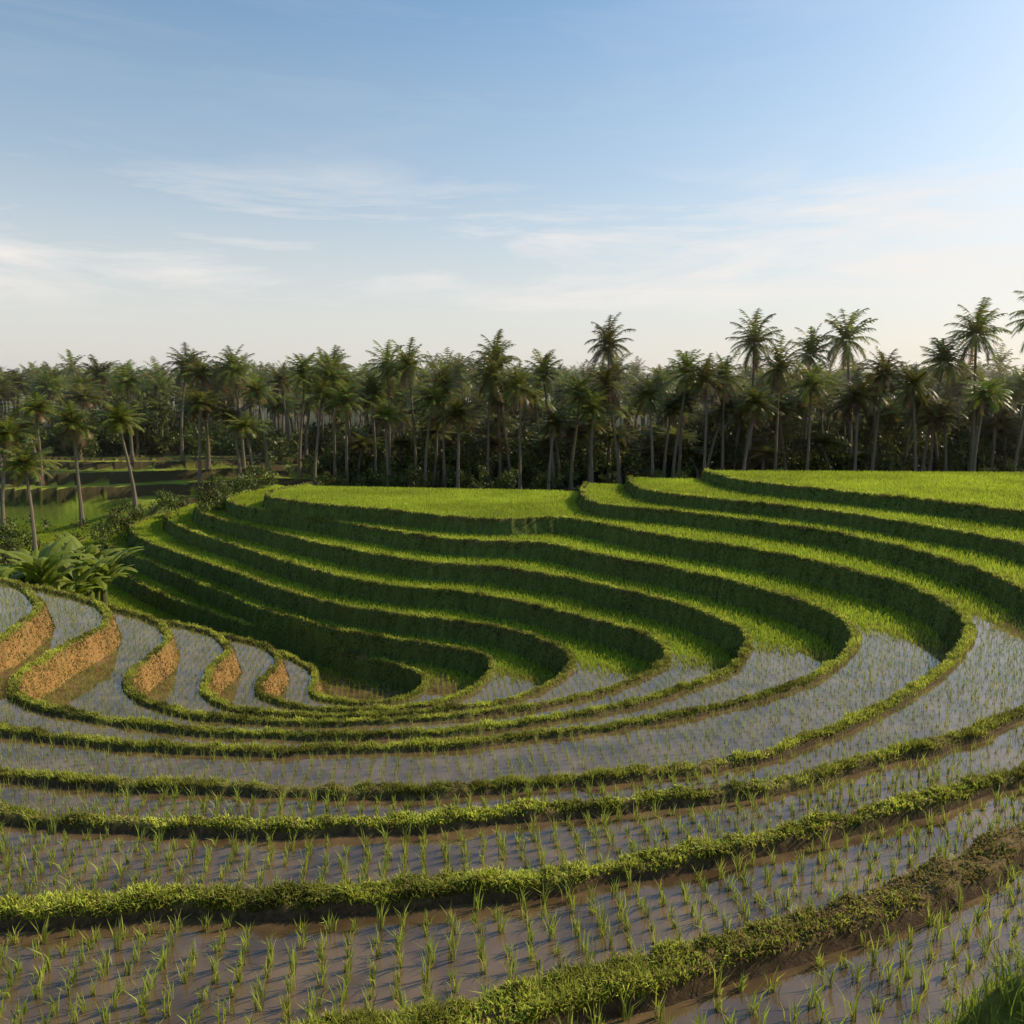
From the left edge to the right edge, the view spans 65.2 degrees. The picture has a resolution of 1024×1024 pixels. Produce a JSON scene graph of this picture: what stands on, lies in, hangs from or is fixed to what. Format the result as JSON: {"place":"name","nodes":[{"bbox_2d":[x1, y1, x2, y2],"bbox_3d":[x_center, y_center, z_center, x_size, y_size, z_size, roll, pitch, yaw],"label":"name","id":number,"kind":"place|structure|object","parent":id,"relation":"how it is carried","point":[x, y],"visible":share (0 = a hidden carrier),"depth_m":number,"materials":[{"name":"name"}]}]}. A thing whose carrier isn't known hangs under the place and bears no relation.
{"place":"outdoors","nodes":[
{"label":"outdoors","id":0,"kind":"place"},
{"bbox_2d":[0,570,1023,1023],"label":"paddy water","id":1,"kind":"structure","parent":0,"point":[472,976],"depth_m":11.25,"materials":[{"name":"grey liquid"}]},
{"bbox_2d":[0,568,1023,1023],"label":"rice seedlings","id":2,"kind":"object","parent":1,"relation":"on","point":[322,946],"visible":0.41,"depth_m":11.02,"materials":[{"name":"green plant"}]},
{"bbox_2d":[0,402,1023,1023],"bbox_3d":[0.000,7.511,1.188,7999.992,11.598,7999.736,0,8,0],"label":"terraced ground","id":3,"kind":"structure","parent":0,"point":[104,482],"depth_m":35.08,"materials":[{"name":"soil"}]},
{"bbox_2d":[0,565,25,578],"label":"banana plant","id":4,"kind":"object","parent":3,"relation":"on","point":[4,573],"visible":0.29,"depth_m":45.67,"materials":[{"name":"green plant"}]},
{"bbox_2d":[9,563,24,580],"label":"banana plant","id":5,"kind":"object","parent":3,"relation":"on","point":[14,572],"visible":0.06,"depth_m":48.82,"materials":[{"name":"green plant"}]},
{"bbox_2d":[0,408,45,529],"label":"coconut palm","id":6,"kind":"object","parent":3,"relation":"on","point":[8,428],"visible":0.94,"depth_m":76.63,"materials":[{"name":"green plant"}]},
{"bbox_2d":[7,548,38,578],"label":"banana plant","id":7,"kind":"object","parent":3,"relation":"on","point":[36,552],"visible":0.09,"depth_m":49.00,"materials":[{"name":"green plant"}]},
{"bbox_2d":[0,437,62,551],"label":"coconut palm","id":8,"kind":"object","parent":3,"relation":"on","point":[22,459],"visible":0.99,"depth_m":60.92,"materials":[{"name":"green plant"}]},
{"bbox_2d":[0,391,63,485],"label":"coconut palm","id":9,"kind":"object","parent":3,"relation":"on","point":[35,404],"visible":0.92,"depth_m":86.30,"materials":[{"name":"green plant"}]},
{"bbox_2d":[20,573,60,585],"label":"banana plant","id":10,"kind":"object","parent":3,"relation":"on","point":[28,579],"visible":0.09,"depth_m":44.52,"materials":[{"name":"green plant"}]},
{"bbox_2d":[0,536,88,586],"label":"banana plant","id":11,"kind":"object","parent":3,"relation":"on","point":[43,565],"visible":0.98,"depth_m":43.81,"materials":[{"name":"green plant"}]},
{"bbox_2d":[11,540,102,579],"bbox_3d":[-26.688,4.669,46.486,3.852,5.499,5.188,7,11,41],"label":"banana plant","id":12,"kind":"object","parent":3,"relation":"on","point":[62,568],"visible":0.25,"depth_m":47.11,"materials":[{"name":"green plant"}]},
{"bbox_2d":[37,568,77,586],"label":"banana plant","id":13,"kind":"object","parent":3,"relation":"on","point":[52,578],"visible":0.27,"depth_m":44.32,"materials":[{"name":"green plant"}]},
{"bbox_2d":[29,574,102,593],"bbox_3d":[-25.241,5.602,45.404,3.789,3.702,3.282,7,11,42],"label":"banana plant","id":14,"kind":"object","parent":3,"relation":"on","point":[77,579],"visible":0.25,"depth_m":45.05,"materials":[{"name":"green plant"}]},
{"bbox_2d":[38,400,103,525],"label":"coconut palm","id":15,"kind":"object","parent":3,"relation":"on","point":[69,416],"visible":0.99,"depth_m":79.40,"materials":[{"name":"green plant"}]},
{"bbox_2d":[60,582,87,595],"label":"banana plant","id":16,"kind":"object","parent":3,"relation":"on","point":[64,586],"visible":0.09,"depth_m":44.80,"materials":[{"name":"green plant"}]},
{"bbox_2d":[56,566,97,593],"bbox_3d":[-25.115,5.266,45.438,3.085,4.403,4.154,-6,10,-37],"label":"banana plant","id":17,"kind":"object","parent":3,"relation":"on","point":[82,579],"visible":0.2,"depth_m":45.13,"materials":[{"name":"green plant"}]},
{"bbox_2d":[69,543,100,559],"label":"banana plant","id":18,"kind":"object","parent":3,"relation":"on","point":[82,548],"visible":0.09,"depth_m":50.15,"materials":[{"name":"green plant"}]},
{"bbox_2d":[57,555,114,596],"bbox_3d":[-24.716,5.096,45.770,3.670,4.756,3.998,-3,9,-22],"label":"banana plant","id":19,"kind":"object","parent":3,"relation":"on","point":[75,574],"visible":0.53,"depth_m":46.11,"materials":[{"name":"green plant"}]},
{"bbox_2d":[55,532,125,598],"bbox_3d":[-26.317,4.140,49.800,3.974,5.672,5.352,-3,8,-17],"label":"banana plant","id":20,"kind":"object","parent":3,"relation":"on","point":[76,544],"visible":0.39,"depth_m":50.03,"materials":[{"name":"green plant"}]},
{"bbox_2d":[66,556,128,600],"bbox_3d":[-24.663,5.034,47.699,3.597,4.279,3.302,7,11,40],"label":"banana plant","id":21,"kind":"object","parent":3,"relation":"on","point":[101,582],"visible":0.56,"depth_m":47.93,"materials":[{"name":"green plant"}]},
{"bbox_2d":[71,544,143,603],"bbox_3d":[-24.889,4.590,49.041,4.408,4.972,5.090,3,9,23],"label":"banana plant","id":22,"kind":"object","parent":3,"relation":"on","point":[117,558],"visible":0.52,"depth_m":48.71,"materials":[{"name":"green plant"}]},
{"bbox_2d":[87,400,148,505],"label":"coconut palm","id":23,"kind":"object","parent":3,"relation":"on","point":[118,414],"visible":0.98,"depth_m":81.67,"materials":[{"name":"green plant"}]},
{"bbox_2d":[106,564,131,603],"bbox_3d":[-25.285,5.045,50.013,3.554,3.472,3.078,8,11,43],"label":"banana plant","id":24,"kind":"object","parent":3,"relation":"on","point":[114,577],"visible":0.28,"depth_m":50.09,"materials":[{"name":"green plant"}]},
{"bbox_2d":[98,359,151,461],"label":"coconut palm","id":25,"kind":"object","parent":3,"relation":"on","point":[126,377],"visible":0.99,"depth_m":97.45,"materials":[{"name":"green plant"}]},
{"bbox_2d":[163,342,213,460],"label":"coconut palm","id":26,"kind":"object","parent":3,"relation":"on","point":[183,360],"visible":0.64,"depth_m":99.33,"materials":[{"name":"green plant"}]},
{"bbox_2d":[172,354,224,460],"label":"coconut palm","id":27,"kind":"object","parent":3,"relation":"on","point":[203,377],"visible":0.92,"depth_m":97.23,"materials":[{"name":"green plant"}]},
{"bbox_2d":[174,383,230,481],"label":"coconut palm","id":28,"kind":"object","parent":3,"relation":"on","point":[200,401],"visible":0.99,"depth_m":92.02,"materials":[{"name":"green plant"}]},
{"bbox_2d":[207,400,256,478],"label":"coconut palm","id":29,"kind":"object","parent":3,"relation":"on","point":[233,412],"visible":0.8,"depth_m":93.04,"materials":[{"name":"green plant"}]},
{"bbox_2d":[210,344,257,467],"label":"coconut palm","id":30,"kind":"object","parent":3,"relation":"on","point":[233,368],"visible":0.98,"depth_m":97.74,"materials":[{"name":"green plant"}]},
{"bbox_2d":[217,411,271,488],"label":"coconut palm","id":31,"kind":"object","parent":3,"relation":"on","point":[245,424],"visible":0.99,"depth_m":88.58,"materials":[{"name":"green plant"}]},
{"bbox_2d":[231,373,282,467],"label":"coconut palm","id":32,"kind":"object","parent":3,"relation":"on","point":[257,389],"visible":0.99,"depth_m":96.47,"materials":[{"name":"green plant"}]},
{"bbox_2d":[278,352,323,476],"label":"coconut palm","id":33,"kind":"object","parent":3,"relation":"on","point":[302,368],"visible":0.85,"depth_m":95.56,"materials":[{"name":"green plant"}]},
{"bbox_2d":[299,374,344,485],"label":"coconut palm","id":34,"kind":"object","parent":3,"relation":"on","point":[321,387],"visible":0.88,"depth_m":93.21,"materials":[{"name":"green plant"}]},
{"bbox_2d":[307,349,356,484],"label":"coconut palm","id":35,"kind":"object","parent":3,"relation":"on","point":[332,370],"visible":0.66,"depth_m":95.32,"materials":[{"name":"green plant"}]},
{"bbox_2d":[321,380,368,485],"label":"coconut palm","id":36,"kind":"object","parent":3,"relation":"on","point":[345,404],"visible":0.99,"depth_m":90.43,"materials":[{"name":"green plant"}]},
{"bbox_2d":[361,396,406,485],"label":"coconut palm","id":37,"kind":"object","parent":3,"relation":"on","point":[384,408],"visible":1,"depth_m":89.26,"materials":[{"name":"green plant"}]},
{"bbox_2d":[362,339,408,476],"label":"coconut palm","id":38,"kind":"object","parent":3,"relation":"on","point":[385,360],"visible":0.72,"depth_m":96.02,"materials":[{"name":"green plant"}]},
{"bbox_2d":[382,337,434,487],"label":"coconut palm","id":39,"kind":"object","parent":3,"relation":"on","point":[405,361],"visible":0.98,"depth_m":93.58,"materials":[{"name":"green plant"}]},
{"bbox_2d":[408,375,458,488],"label":"coconut palm","id":40,"kind":"object","parent":3,"relation":"on","point":[433,397],"visible":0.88,"depth_m":90.52,"materials":[{"name":"green plant"}]},
{"bbox_2d":[417,354,468,487],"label":"coconut palm","id":41,"kind":"object","parent":3,"relation":"on","point":[446,381],"visible":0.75,"depth_m":92.61,"materials":[{"name":"green plant"}]},
{"bbox_2d":[435,392,480,488],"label":"coconut palm","id":42,"kind":"object","parent":3,"relation":"on","point":[458,407],"visible":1,"depth_m":87.65,"materials":[{"name":"green plant"}]},
{"bbox_2d":[467,348,514,486],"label":"coconut palm","id":43,"kind":"object","parent":3,"relation":"on","point":[492,368],"visible":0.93,"depth_m":91.56,"materials":[{"name":"green plant"}]},
{"bbox_2d":[470,329,521,488],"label":"coconut palm","id":44,"kind":"object","parent":3,"relation":"on","point":[497,351],"visible":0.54,"depth_m":94.52,"materials":[{"name":"green plant"}]},
{"bbox_2d":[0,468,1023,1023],"bbox_3d":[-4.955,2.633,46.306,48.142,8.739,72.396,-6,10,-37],"label":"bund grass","id":45,"kind":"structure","parent":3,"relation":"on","point":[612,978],"depth_m":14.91,"materials":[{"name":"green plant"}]},
{"bbox_2d":[0,469,1023,691],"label":"rice crop","id":46,"kind":"object","parent":3,"relation":"on","point":[945,485],"visible":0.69,"depth_m":43.38,"materials":[{"name":"green plant"}]},
{"bbox_2d":[0,343,1023,487],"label":"palm forest","id":47,"kind":"object","parent":3,"relation":"on","point":[70,382],"visible":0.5,"depth_m":107.39,"materials":[{"name":"green plant"}]},
{"bbox_2d":[0,384,1023,573],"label":"jungle undergrowth","id":48,"kind":"object","parent":3,"relation":"on","point":[152,440],"visible":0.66,"depth_m":101.31,"materials":[{"name":"green plant"}]},
{"bbox_2d":[493,361,544,490],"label":"coconut palm","id":49,"kind":"object","parent":3,"relation":"on","point":[520,376],"visible":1,"depth_m":89.61,"materials":[{"name":"green plant"}]},
{"bbox_2d":[524,348,565,487],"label":"coconut palm","id":50,"kind":"object","parent":3,"relation":"on","point":[543,367],"visible":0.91,"depth_m":95.86,"materials":[{"name":"green plant"}]},
{"bbox_2d":[530,404,579,489],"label":"coconut palm","id":51,"kind":"object","parent":3,"relation":"on","point":[553,419],"visible":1,"depth_m":88.07,"materials":[{"name":"green plant"}]},
{"bbox_2d":[554,373,601,489],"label":"coconut palm","id":52,"kind":"object","parent":3,"relation":"on","point":[576,385],"visible":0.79,"depth_m":91.76,"materials":[{"name":"green plant"}]},
{"bbox_2d":[566,386,620,483],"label":"coconut palm","id":53,"kind":"object","parent":3,"relation":"on","point":[593,405],"visible":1,"depth_m":89.00,"materials":[{"name":"green plant"}]},
{"bbox_2d":[579,360,630,484],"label":"coconut palm","id":54,"kind":"object","parent":3,"relation":"on","point":[606,380],"visible":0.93,"depth_m":91.13,"materials":[{"name":"green plant"}]},
{"bbox_2d":[584,312,635,481],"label":"coconut palm","id":55,"kind":"object","parent":3,"relation":"on","point":[606,338],"visible":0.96,"depth_m":98.99,"materials":[{"name":"green plant"}]},
{"bbox_2d":[621,374,674,477],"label":"coconut palm","id":56,"kind":"object","parent":3,"relation":"on","point":[648,388],"visible":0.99,"depth_m":90.25,"materials":[{"name":"green plant"}]},
{"bbox_2d":[664,349,716,478],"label":"coconut palm","id":57,"kind":"object","parent":3,"relation":"on","point":[686,360],"visible":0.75,"depth_m":91.86,"materials":[{"name":"green plant"}]},
{"bbox_2d":[678,353,734,471],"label":"coconut palm","id":58,"kind":"object","parent":3,"relation":"on","point":[703,386],"visible":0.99,"depth_m":89.36,"materials":[{"name":"green plant"}]},
{"bbox_2d":[705,353,748,470],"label":"coconut palm","id":59,"kind":"object","parent":3,"relation":"on","point":[728,370],"visible":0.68,"depth_m":93.68,"materials":[{"name":"green plant"}]},
{"bbox_2d":[725,308,783,471],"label":"coconut palm","id":60,"kind":"object","parent":3,"relation":"on","point":[753,340],"visible":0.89,"depth_m":97.49,"materials":[{"name":"green plant"}]},
{"bbox_2d":[732,385,783,470],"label":"coconut palm","id":61,"kind":"object","parent":3,"relation":"on","point":[756,398],"visible":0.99,"depth_m":87.84,"materials":[{"name":"green plant"}]},
{"bbox_2d":[753,335,804,470],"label":"coconut palm","id":62,"kind":"object","parent":3,"relation":"on","point":[777,371],"visible":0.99,"depth_m":92.26,"materials":[{"name":"green plant"}]},
{"bbox_2d":[781,357,839,470],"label":"coconut palm","id":63,"kind":"object","parent":3,"relation":"on","point":[809,382],"visible":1,"depth_m":90.52,"materials":[{"name":"green plant"}]},
{"bbox_2d":[788,323,836,460],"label":"coconut palm","id":64,"kind":"object","parent":3,"relation":"on","point":[812,343],"visible":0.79,"depth_m":99.45,"materials":[{"name":"green plant"}]},
{"bbox_2d":[821,308,879,471],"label":"coconut palm","id":65,"kind":"object","parent":3,"relation":"on","point":[846,346],"visible":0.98,"depth_m":99.47,"materials":[{"name":"green plant"}]},
{"bbox_2d":[830,372,886,470],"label":"coconut palm","id":66,"kind":"object","parent":3,"relation":"on","point":[858,395],"visible":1,"depth_m":89.28,"materials":[{"name":"green plant"}]},
{"bbox_2d":[852,346,911,470],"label":"coconut palm","id":67,"kind":"object","parent":3,"relation":"on","point":[885,366],"visible":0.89,"depth_m":91.97,"materials":[{"name":"green plant"}]},
{"bbox_2d":[884,360,939,470],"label":"coconut palm","id":68,"kind":"object","parent":3,"relation":"on","point":[912,381],"visible":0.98,"depth_m":88.48,"materials":[{"name":"green plant"}]},
{"bbox_2d":[918,336,980,471],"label":"coconut palm","id":69,"kind":"object","parent":3,"relation":"on","point":[944,354],"visible":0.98,"depth_m":94.79,"materials":[{"name":"green plant"}]},
{"bbox_2d":[877,935,1023,1023],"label":"bank grass","id":70,"kind":"structure","parent":3,"relation":"on","point":[1001,979],"depth_m":5.08,"materials":[{"name":"green plant"}]},
{"bbox_2d":[943,297,1011,471],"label":"coconut palm","id":71,"kind":"object","parent":3,"relation":"on","point":[976,327],"visible":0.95,"depth_m":95.15,"materials":[{"name":"green plant"}]},
{"bbox_2d":[956,369,1013,471],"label":"coconut palm","id":72,"kind":"object","parent":3,"relation":"on","point":[987,389],"visible":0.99,"depth_m":87.46,"materials":[{"name":"green plant"}]},
{"bbox_2d":[1000,366,1023,471],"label":"coconut palm","id":73,"kind":"object","parent":3,"relation":"on","point":[1021,387],"visible":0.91,"depth_m":95.95,"materials":[{"name":"green plant"}]},
{"bbox_2d":[1004,291,1023,352],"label":"coconut palm","id":74,"kind":"object","parent":3,"relation":"on","point":[1021,324],"visible":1,"depth_m":83.08,"materials":[{"name":"green plant"}]},
{"bbox_2d":[1015,391,1023,414],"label":"coconut palm","id":75,"kind":"object","parent":3,"relation":"on","point":[1022,402],"visible":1,"depth_m":88.91,"materials":[{"name":"green plant"}]},
{"bbox_2d":[0,0,1023,402],"label":"sky","id":76,"kind":"structure","parent":0,"point":[278,179],"materials":[{"name":"blue"}]}
]}

